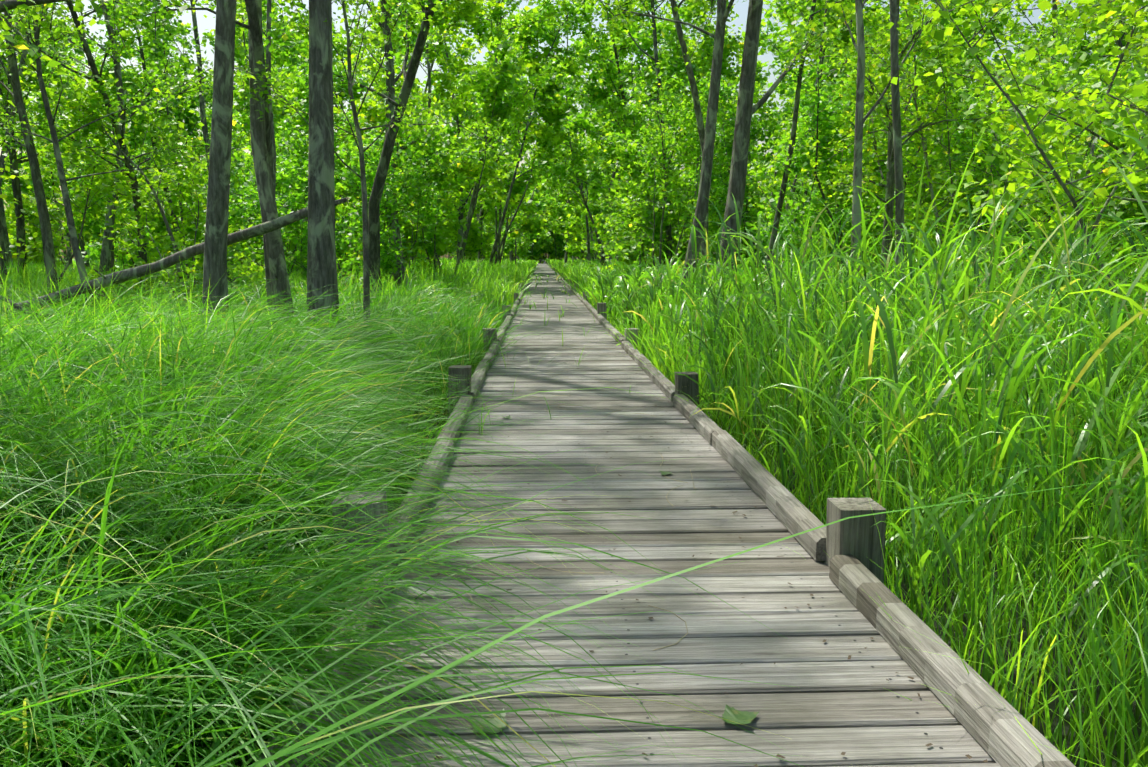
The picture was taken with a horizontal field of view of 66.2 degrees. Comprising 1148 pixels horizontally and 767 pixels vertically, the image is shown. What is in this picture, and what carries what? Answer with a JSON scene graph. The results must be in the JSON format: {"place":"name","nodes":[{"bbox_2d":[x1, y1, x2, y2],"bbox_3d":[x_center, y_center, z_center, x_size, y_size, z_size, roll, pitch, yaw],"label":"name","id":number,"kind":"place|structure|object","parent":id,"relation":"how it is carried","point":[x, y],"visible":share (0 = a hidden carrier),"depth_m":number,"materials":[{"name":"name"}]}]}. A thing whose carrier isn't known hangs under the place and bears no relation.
{"place":"outdoors","nodes":[
{"label":"outdoors","id":0,"kind":"place"},
{"bbox_2d":[0,0,1147,257],"label":"sky","id":1,"kind":"structure","parent":0,"point":[740,7],"materials":[{"name":"white"}]},
{"bbox_2d":[0,258,1147,766],"bbox_3d":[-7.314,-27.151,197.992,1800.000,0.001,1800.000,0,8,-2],"label":"ground","id":2,"kind":"structure","parent":0,"point":[1051,704],"depth_m":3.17,"materials":[{"name":"green plant"}]},
{"bbox_2d":[0,7,58,293],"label":"tree","id":3,"kind":"object","parent":2,"relation":"on","point":[45,223],"visible":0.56,"depth_m":14.26,"materials":[{"name":"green plant"}]},
{"bbox_2d":[0,84,59,267],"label":"tree","id":4,"kind":"object","parent":2,"relation":"on","point":[3,217],"visible":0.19,"depth_m":31.15,"materials":[{"name":"green plant"}]},
{"bbox_2d":[1,184,72,268],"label":"bush","id":5,"kind":"object","parent":2,"relation":"on","point":[12,236],"visible":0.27,"depth_m":34.19,"materials":[{"name":"green plant"}]},
{"bbox_2d":[0,3,89,188],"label":"tree","id":6,"kind":"object","parent":2,"relation":"on","point":[12,99],"visible":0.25,"depth_m":18.42,"materials":[{"name":"green plant"}]},
{"bbox_2d":[5,63,91,265],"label":"tree","id":7,"kind":"object","parent":2,"relation":"on","point":[43,172],"visible":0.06,"depth_m":37.49,"materials":[{"name":"green plant"}]},
{"bbox_2d":[0,2,100,280],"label":"tree","id":8,"kind":"object","parent":2,"relation":"on","point":[20,223],"visible":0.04,"depth_m":22.62,"materials":[{"name":"green plant"}]},
{"bbox_2d":[0,4,101,278],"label":"tree","id":9,"kind":"object","parent":2,"relation":"on","point":[2,246],"visible":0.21,"depth_m":20.84,"materials":[{"name":"green plant"}]},
{"bbox_2d":[18,0,141,274],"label":"tree","id":10,"kind":"object","parent":2,"relation":"on","point":[105,257],"visible":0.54,"depth_m":19.65,"materials":[{"name":"green plant"}]},
{"bbox_2d":[0,127,163,297],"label":"bush","id":11,"kind":"object","parent":2,"relation":"on","point":[92,181],"visible":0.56,"depth_m":15.78,"materials":[{"name":"green plant"}]},
{"bbox_2d":[0,0,166,272],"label":"tree","id":12,"kind":"object","parent":2,"relation":"on","point":[106,78],"visible":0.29,"depth_m":22.00,"materials":[{"name":"green plant"}]},
{"bbox_2d":[1,119,168,279],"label":"bush","id":13,"kind":"object","parent":2,"relation":"on","point":[25,189],"visible":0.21,"depth_m":25.86,"materials":[{"name":"green plant"}]},
{"bbox_2d":[0,0,194,113],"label":"tree","id":14,"kind":"object","parent":2,"relation":"on","point":[7,5],"visible":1,"depth_m":5.57,"materials":[{"name":"green plant"}]},
{"bbox_2d":[0,0,238,295],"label":"tree","id":15,"kind":"object","parent":2,"relation":"on","point":[92,61],"visible":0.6,"depth_m":14.54,"materials":[{"name":"green plant"}]},
{"bbox_2d":[0,0,244,306],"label":"tree","id":16,"kind":"object","parent":2,"relation":"on","point":[69,215],"visible":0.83,"depth_m":12.53,"materials":[{"name":"green plant"}]},
{"bbox_2d":[52,115,194,257],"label":"bush","id":17,"kind":"object","parent":2,"relation":"on","point":[104,200],"visible":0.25,"depth_m":22.25,"materials":[{"name":"green plant"}]},
{"bbox_2d":[48,8,212,283],"bbox_3d":[-11.601,-8.379,24.530,4.664,12.611,3.742,0,8,-2],"label":"tree","id":18,"kind":"object","parent":2,"relation":"on","point":[190,115],"visible":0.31,"depth_m":23.88,"materials":[{"name":"green plant"}]},
{"bbox_2d":[72,4,200,267],"bbox_3d":[-16.418,-10.049,34.103,4.741,13.161,5.261,0,8,-2],"label":"tree","id":19,"kind":"object","parent":2,"relation":"on","point":[182,32],"visible":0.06,"depth_m":33.78,"materials":[{"name":"green plant"}]},
{"bbox_2d":[8,64,265,305],"bbox_3d":[-7.081,-2.970,14.475,4.226,4.782,3.533,-3,9,-20],"label":"bush","id":20,"kind":"object","parent":2,"relation":"on","point":[78,111],"visible":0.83,"depth_m":14.44,"materials":[{"name":"green plant"}]},
{"bbox_2d":[84,0,257,278],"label":"tree","id":21,"kind":"object","parent":2,"relation":"on","point":[141,118],"visible":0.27,"depth_m":20.82,"materials":[{"name":"green plant"}]},
{"bbox_2d":[0,197,347,317],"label":"fallen log","id":22,"kind":"object","parent":2,"relation":"on","point":[125,275],"visible":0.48,"depth_m":10.28,"materials":[{"name":"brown wood"}]},
{"bbox_2d":[127,176,227,273],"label":"bush","id":23,"kind":"object","parent":2,"relation":"on","point":[201,196],"visible":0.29,"depth_m":26.09,"materials":[{"name":"green plant"}]},
{"bbox_2d":[97,0,273,321],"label":"tree","id":24,"kind":"object","parent":2,"relation":"on","point":[253,27],"visible":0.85,"depth_m":10.08,"materials":[{"name":"green plant"}]},
{"bbox_2d":[161,0,233,293],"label":"tree","id":25,"kind":"object","parent":2,"relation":"on","point":[202,107],"visible":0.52,"depth_m":18.34,"materials":[{"name":"grey plant"}]},
{"bbox_2d":[202,0,235,318],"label":"tree","id":26,"kind":"object","parent":2,"relation":"on","point":[216,235],"visible":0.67,"depth_m":9.64,"materials":[{"name":"grey plant"}]},
{"bbox_2d":[173,0,275,294],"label":"tree","id":27,"kind":"object","parent":2,"relation":"on","point":[268,26],"visible":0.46,"depth_m":15.34,"materials":[{"name":"grey plant"}]},
{"bbox_2d":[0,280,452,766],"bbox_3d":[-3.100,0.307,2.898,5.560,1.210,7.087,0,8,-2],"label":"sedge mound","id":28,"kind":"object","parent":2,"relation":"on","point":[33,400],"depth_m":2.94,"materials":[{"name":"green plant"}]},
{"bbox_2d":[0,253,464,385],"bbox_3d":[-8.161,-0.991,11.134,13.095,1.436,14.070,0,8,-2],"label":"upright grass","id":29,"kind":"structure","parent":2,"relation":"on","point":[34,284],"depth_m":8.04,"materials":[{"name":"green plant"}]},
{"bbox_2d":[0,266,499,372],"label":"sedge grass","id":30,"kind":"structure","parent":2,"relation":"on","point":[238,301],"depth_m":11.77,"materials":[{"name":"green plant"}]},
{"bbox_2d":[201,0,308,156],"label":"tree","id":31,"kind":"object","parent":2,"relation":"on","point":[240,48],"visible":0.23,"depth_m":27.11,"materials":[{"name":"green plant"}]},
{"bbox_2d":[0,253,538,308],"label":"meadow grass","id":32,"kind":"structure","parent":2,"relation":"on","point":[508,278],"depth_m":22.47,"materials":[{"name":"green plant"}]},
{"bbox_2d":[248,0,294,321],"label":"tree","id":33,"kind":"object","parent":2,"relation":"on","point":[275,251],"visible":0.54,"depth_m":10.53,"materials":[{"name":"grey plant"}]},
{"bbox_2d":[201,54,372,276],"bbox_3d":[-7.109,-4.802,21.095,4.336,6.479,4.162,0,8,-2],"label":"bush","id":34,"kind":"object","parent":2,"relation":"on","point":[295,142],"visible":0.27,"depth_m":21.03,"materials":[{"name":"green plant"}]},
{"bbox_2d":[245,151,348,280],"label":"bush","id":35,"kind":"object","parent":2,"relation":"on","point":[294,189],"visible":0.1,"depth_m":24.47,"materials":[{"name":"green plant"}]},
{"bbox_2d":[197,122,437,288],"bbox_3d":[-5.438,-3.358,18.825,4.794,4.288,4.075,-3,9,-23],"label":"bush","id":36,"kind":"object","parent":2,"relation":"on","point":[285,182],"visible":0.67,"depth_m":18.50,"materials":[{"name":"green plant"}]},
{"bbox_2d":[264,7,372,148],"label":"tree","id":37,"kind":"object","parent":2,"relation":"on","point":[299,95],"visible":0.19,"depth_m":30.53,"materials":[{"name":"green plant"}]},
{"bbox_2d":[306,0,339,331],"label":"tree","id":38,"kind":"object","parent":2,"relation":"on","point":[321,264],"visible":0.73,"depth_m":9.77,"materials":[{"name":"grey plant"}]},
{"bbox_2d":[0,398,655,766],"bbox_3d":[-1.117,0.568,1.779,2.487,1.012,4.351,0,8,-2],"label":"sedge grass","id":39,"kind":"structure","parent":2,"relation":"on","point":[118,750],"depth_m":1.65,"materials":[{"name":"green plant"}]},
{"bbox_2d":[277,10,385,274],"bbox_3d":[-8.466,-7.824,30.909,4.267,9.700,4.054,0,8,-2],"label":"tree","id":40,"kind":"object","parent":2,"relation":"on","point":[300,119],"visible":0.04,"depth_m":30.42,"materials":[{"name":"green plant"}]},
{"bbox_2d":[124,287,545,507],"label":"sedge grass","id":41,"kind":"structure","parent":2,"relation":"on","point":[485,315],"depth_m":7.63,"materials":[{"name":"green plant"}]},
{"bbox_2d":[145,0,546,327],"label":"tree","id":42,"kind":"object","parent":2,"relation":"on","point":[350,49],"visible":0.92,"depth_m":10.75,"materials":[{"name":"green plant"}]},
{"bbox_2d":[262,0,455,301],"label":"tree","id":43,"kind":"object","parent":2,"relation":"on","point":[420,40],"visible":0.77,"depth_m":15.92,"materials":[{"name":"green plant"}]},
{"bbox_2d":[288,93,457,285],"bbox_3d":[-4.901,-4.141,21.369,4.229,5.134,3.244,0,8,-2],"label":"bush","id":44,"kind":"object","parent":2,"relation":"on","point":[422,211],"visible":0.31,"depth_m":21.16,"materials":[{"name":"green plant"}]},
{"bbox_2d":[335,54,443,271],"bbox_3d":[-5.408,-5.628,25.084,3.398,6.972,2.577,0,8,-2],"label":"tree","id":45,"kind":"object","parent":2,"relation":"on","point":[374,110],"visible":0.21,"depth_m":24.29,"materials":[{"name":"green plant"}]},
{"bbox_2d":[345,0,450,291],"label":"tree","id":46,"kind":"object","parent":2,"relation":"on","point":[392,80],"visible":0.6,"depth_m":20.95,"materials":[{"name":"green plant"}]},
{"bbox_2d":[346,186,449,277],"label":"bush","id":47,"kind":"object","parent":2,"relation":"on","point":[407,243],"visible":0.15,"depth_m":27.22,"materials":[{"name":"green plant"}]},
{"bbox_2d":[351,0,479,276],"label":"tree","id":48,"kind":"object","parent":2,"relation":"on","point":[441,22],"visible":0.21,"depth_m":28.06,"materials":[{"name":"green plant"}]},
{"bbox_2d":[306,0,530,276],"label":"tree","id":49,"kind":"object","parent":2,"relation":"on","point":[465,12],"visible":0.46,"depth_m":28.88,"materials":[{"name":"green plant"}]},
{"bbox_2d":[349,36,537,276],"bbox_3d":[-3.748,-6.016,25.577,5.271,7.622,4.765,4,9,23],"label":"tree","id":50,"kind":"object","parent":2,"relation":"on","point":[500,77],"visible":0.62,"depth_m":25.36,"materials":[{"name":"green plant"}]},
{"bbox_2d":[419,187,498,263],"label":"shrub","id":51,"kind":"object","parent":2,"relation":"on","point":[474,249],"visible":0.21,"depth_m":47.12,"materials":[{"name":"green plant"}]},
{"bbox_2d":[431,0,510,262],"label":"tree","id":52,"kind":"object","parent":2,"relation":"on","point":[451,130],"visible":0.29,"depth_m":40.78,"materials":[{"name":"green plant"}]},
{"bbox_2d":[456,27,520,264],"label":"tree","id":53,"kind":"object","parent":2,"relation":"on","point":[486,206],"visible":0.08,"depth_m":50.71,"materials":[{"name":"green plant"}]},
{"bbox_2d":[410,0,589,265],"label":"tree","id":54,"kind":"object","parent":2,"relation":"on","point":[525,27],"visible":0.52,"depth_m":34.27,"materials":[{"name":"green plant"}]},
{"bbox_2d":[494,169,537,262],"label":"shrub","id":55,"kind":"object","parent":2,"relation":"on","point":[529,211],"visible":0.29,"depth_m":67.80,"materials":[{"name":"green plant"}]},
{"bbox_2d":[460,16,576,262],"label":"tree","id":56,"kind":"object","parent":2,"relation":"on","point":[532,226],"visible":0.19,"depth_m":53.54,"materials":[{"name":"green plant"}]},
{"bbox_2d":[466,0,589,267],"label":"tree","id":57,"kind":"object","parent":2,"relation":"on","point":[549,35],"visible":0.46,"depth_m":42.77,"materials":[{"name":"green plant"}]},
{"bbox_2d":[484,2,583,264],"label":"tree","id":58,"kind":"object","parent":2,"relation":"on","point":[554,117],"visible":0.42,"depth_m":43.98,"materials":[{"name":"green plant"}]},
{"bbox_2d":[505,0,630,267],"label":"tree","id":59,"kind":"object","parent":2,"relation":"on","point":[574,153],"visible":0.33,"depth_m":45.39,"materials":[{"name":"green plant"}]},
{"bbox_2d":[537,33,613,262],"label":"tree","id":60,"kind":"object","parent":2,"relation":"on","point":[593,209],"visible":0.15,"depth_m":57.43,"materials":[{"name":"green plant"}]},
{"bbox_2d":[551,188,600,263],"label":"shrub","id":61,"kind":"object","parent":2,"relation":"on","point":[573,248],"visible":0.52,"depth_m":65.74,"materials":[{"name":"green plant"}]},
{"bbox_2d":[530,0,719,264],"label":"tree","id":62,"kind":"object","parent":2,"relation":"on","point":[611,75],"visible":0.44,"depth_m":32.24,"materials":[{"name":"green plant"}]},
{"bbox_2d":[572,2,689,266],"bbox_3d":[2.554,-8.385,31.709,4.975,10.559,3.698,-8,11,-44],"label":"tree","id":63,"kind":"object","parent":2,"relation":"on","point":[618,45],"visible":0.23,"depth_m":31.08,"materials":[{"name":"green plant"}]},
{"bbox_2d":[578,0,685,267],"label":"tree","id":64,"kind":"object","parent":2,"relation":"on","point":[594,167],"visible":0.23,"depth_m":39.49,"materials":[{"name":"green plant"}]},
{"bbox_2d":[559,0,724,268],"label":"tree","id":65,"kind":"object","parent":2,"relation":"on","point":[675,65],"visible":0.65,"depth_m":26.61,"materials":[{"name":"green plant"}]},
{"bbox_2d":[595,192,693,271],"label":"shrub","id":66,"kind":"object","parent":2,"relation":"on","point":[605,237],"visible":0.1,"depth_m":35.81,"materials":[{"name":"green plant"}]},
{"bbox_2d":[567,0,742,321],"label":"tree","id":67,"kind":"object","parent":2,"relation":"on","point":[723,12],"visible":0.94,"depth_m":11.64,"materials":[{"name":"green plant"}]},
{"bbox_2d":[586,56,735,279],"bbox_3d":[2.332,-4.836,22.287,4.069,6.204,3.645,3,9,19],"label":"shrub","id":68,"kind":"object","parent":2,"relation":"on","point":[686,144],"visible":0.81,"depth_m":21.67,"materials":[{"name":"green plant"}]},
{"bbox_2d":[255,263,1075,766],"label":"boardwalk","id":69,"kind":"structure","parent":2,"relation":"on","point":[827,703],"depth_m":2.50,"materials":[{"name":"grey wood"}]},
{"bbox_2d":[638,0,708,282],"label":"tree","id":70,"kind":"object","parent":2,"relation":"on","point":[693,86],"visible":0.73,"depth_m":14.59,"materials":[{"name":"grey plant"}]},
{"bbox_2d":[603,127,756,270],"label":"shrub","id":71,"kind":"object","parent":2,"relation":"on","point":[647,214],"visible":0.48,"depth_m":26.59,"materials":[{"name":"green plant"}]},
{"bbox_2d":[655,32,739,269],"bbox_3d":[4.895,-8.843,35.846,3.804,10.324,4.372,6,10,38],"label":"tree","id":72,"kind":"object","parent":2,"relation":"on","point":[689,41],"visible":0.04,"depth_m":35.07,"materials":[{"name":"green plant"}]},
{"bbox_2d":[653,0,746,198],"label":"tree","id":73,"kind":"object","parent":2,"relation":"on","point":[705,51],"visible":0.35,"depth_m":27.32,"materials":[{"name":"green plant"}]},
{"bbox_2d":[667,65,807,267],"bbox_3d":[4.156,-4.884,23.195,4.077,6.062,4.122,0,8,-2],"label":"shrub","id":74,"kind":"object","parent":2,"relation":"on","point":[723,146],"visible":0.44,"depth_m":22.78,"materials":[{"name":"green plant"}]},
{"bbox_2d":[710,25,777,197],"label":"tree","id":75,"kind":"object","parent":2,"relation":"on","point":[759,166],"visible":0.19,"depth_m":42.95,"materials":[{"name":"green plant"}]},
{"bbox_2d":[716,0,850,308],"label":"tree","id":76,"kind":"object","parent":2,"relation":"on","point":[745,111],"visible":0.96,"depth_m":11.73,"materials":[{"name":"grey plant"}]},
{"bbox_2d":[760,0,879,138],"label":"tree","id":77,"kind":"object","parent":2,"relation":"on","point":[776,35],"visible":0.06,"depth_m":28.63,"materials":[{"name":"green plant"}]},
{"bbox_2d":[722,0,924,264],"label":"tree","id":78,"kind":"object","parent":2,"relation":"on","point":[752,172],"visible":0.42,"depth_m":19.52,"materials":[{"name":"green plant"}]},
{"bbox_2d":[764,0,902,249],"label":"tree","id":79,"kind":"object","parent":2,"relation":"on","point":[845,38],"visible":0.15,"depth_m":23.62,"materials":[{"name":"green plant"}]},
{"bbox_2d":[738,0,944,279],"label":"tree","id":80,"kind":"object","parent":2,"relation":"on","point":[768,15],"visible":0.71,"depth_m":15.20,"materials":[{"name":"green plant"}]},
{"bbox_2d":[549,256,1136,319],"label":"meadow grass","id":81,"kind":"structure","parent":2,"relation":"on","point":[575,273],"depth_m":26.91,"materials":[{"name":"green plant"}]},
{"bbox_2d":[580,279,1147,766],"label":"grass","id":82,"kind":"structure","parent":2,"relation":"on","point":[1118,665],"depth_m":2.67,"materials":[{"name":"green plant"}]},
{"bbox_2d":[584,248,1143,388],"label":"reed grass","id":83,"kind":"structure","parent":2,"relation":"on","point":[662,280],"depth_m":10.85,"materials":[{"name":"green plant"}]},
{"bbox_2d":[766,0,971,263],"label":"tree","id":84,"kind":"object","parent":2,"relation":"on","point":[803,8],"visible":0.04,"depth_m":23.89,"materials":[{"name":"green plant"}]},
{"bbox_2d":[736,20,1010,276],"bbox_3d":[4.780,-3.440,15.377,4.553,5.444,4.040,3,9,20],"label":"shrub","id":85,"kind":"object","parent":2,"relation":"on","point":[821,110],"visible":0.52,"depth_m":15.65,"materials":[{"name":"green plant"}]},
{"bbox_2d":[790,121,967,280],"bbox_3d":[6.141,-3.251,18.154,3.602,4.240,2.953,6,10,34],"label":"shrub","id":86,"kind":"object","parent":2,"relation":"on","point":[871,164],"visible":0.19,"depth_m":18.09,"materials":[{"name":"green plant"}]},
{"bbox_2d":[809,0,951,340],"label":"tree","id":87,"kind":"object","parent":2,"relation":"on","point":[859,46],"visible":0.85,"depth_m":8.97,"materials":[{"name":"green plant"}]},
{"bbox_2d":[783,0,1003,274],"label":"tree","id":88,"kind":"object","parent":2,"relation":"on","point":[888,185],"visible":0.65,"depth_m":12.70,"materials":[{"name":"green plant"}]},
{"bbox_2d":[890,0,903,343],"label":"tree","id":89,"kind":"object","parent":2,"relation":"on","point":[898,169],"visible":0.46,"depth_m":8.02,"materials":[{"name":"grey plant"}]},
{"bbox_2d":[655,106,1147,738],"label":"reed grass","id":90,"kind":"structure","parent":2,"relation":"on","point":[1089,354],"depth_m":3.45,"materials":[{"name":"green plant"}]},
{"bbox_2d":[863,0,1002,207],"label":"tree","id":91,"kind":"object","parent":2,"relation":"on","point":[888,20],"visible":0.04,"depth_m":21.27,"materials":[{"name":"green plant"}]},
{"bbox_2d":[810,0,1133,271],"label":"tree","id":92,"kind":"object","parent":2,"relation":"on","point":[1047,58],"visible":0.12,"depth_m":15.54,"materials":[{"name":"green plant"}]},
{"bbox_2d":[824,0,1139,280],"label":"tree","id":93,"kind":"object","parent":2,"relation":"on","point":[919,47],"visible":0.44,"depth_m":12.90,"materials":[{"name":"green plant"}]},
{"bbox_2d":[910,0,1058,164],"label":"tree","id":94,"kind":"object","parent":2,"relation":"on","point":[944,22],"visible":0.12,"depth_m":24.16,"materials":[{"name":"green plant"}]},
{"bbox_2d":[887,0,1147,418],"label":"tree","id":95,"kind":"object","parent":2,"relation":"on","point":[1135,177],"visible":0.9,"depth_m":5.77,"materials":[{"name":"green plant"}]},
{"bbox_2d":[890,0,1147,221],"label":"tree","id":96,"kind":"object","parent":2,"relation":"on","point":[1090,10],"visible":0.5,"depth_m":6.85,"materials":[{"name":"green plant"}]},
{"bbox_2d":[951,0,1088,230],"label":"tree","id":97,"kind":"object","parent":2,"relation":"on","point":[1016,15],"visible":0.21,"depth_m":18.05,"materials":[{"name":"green plant"}]},
{"bbox_2d":[914,85,1134,288],"bbox_3d":[6.099,-2.000,11.446,2.002,3.683,2.830,-6,10,-36],"label":"tree","id":98,"kind":"object","parent":2,"relation":"on","point":[990,176],"visible":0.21,"depth_m":11.65,"materials":[{"name":"green plant"}]},
{"bbox_2d":[924,68,1147,268],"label":"tree","id":99,"kind":"object","parent":2,"relation":"on","point":[965,147],"visible":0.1,"depth_m":15.79,"materials":[{"name":"green plant"}]},
{"bbox_2d":[925,132,1147,237],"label":"tree","id":100,"kind":"object","parent":2,"relation":"on","point":[1016,186],"visible":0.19,"depth_m":9.12,"materials":[{"name":"green plant"}]},
{"bbox_2d":[952,0,1147,293],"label":"tree","id":101,"kind":"object","parent":2,"relation":"on","point":[1097,126],"visible":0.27,"depth_m":9.83,"materials":[{"name":"green plant"}]},
{"bbox_2d":[984,22,1147,223],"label":"tree","id":102,"kind":"object","parent":2,"relation":"on","point":[1013,59],"visible":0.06,"depth_m":15.20,"materials":[{"name":"green plant"}]},
{"bbox_2d":[994,60,1147,274],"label":"tree","id":103,"kind":"object","parent":2,"relation":"on","point":[1111,203],"visible":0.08,"depth_m":14.41,"materials":[{"name":"green plant"}]},
{"bbox_2d":[1027,0,1128,122],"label":"tree","id":104,"kind":"object","parent":2,"relation":"on","point":[1080,46],"visible":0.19,"depth_m":32.79,"materials":[{"name":"green plant"}]},
{"bbox_2d":[1048,0,1147,261],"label":"tree","id":105,"kind":"object","parent":2,"relation":"on","point":[1121,44],"visible":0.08,"depth_m":22.64,"materials":[{"name":"green plant"}]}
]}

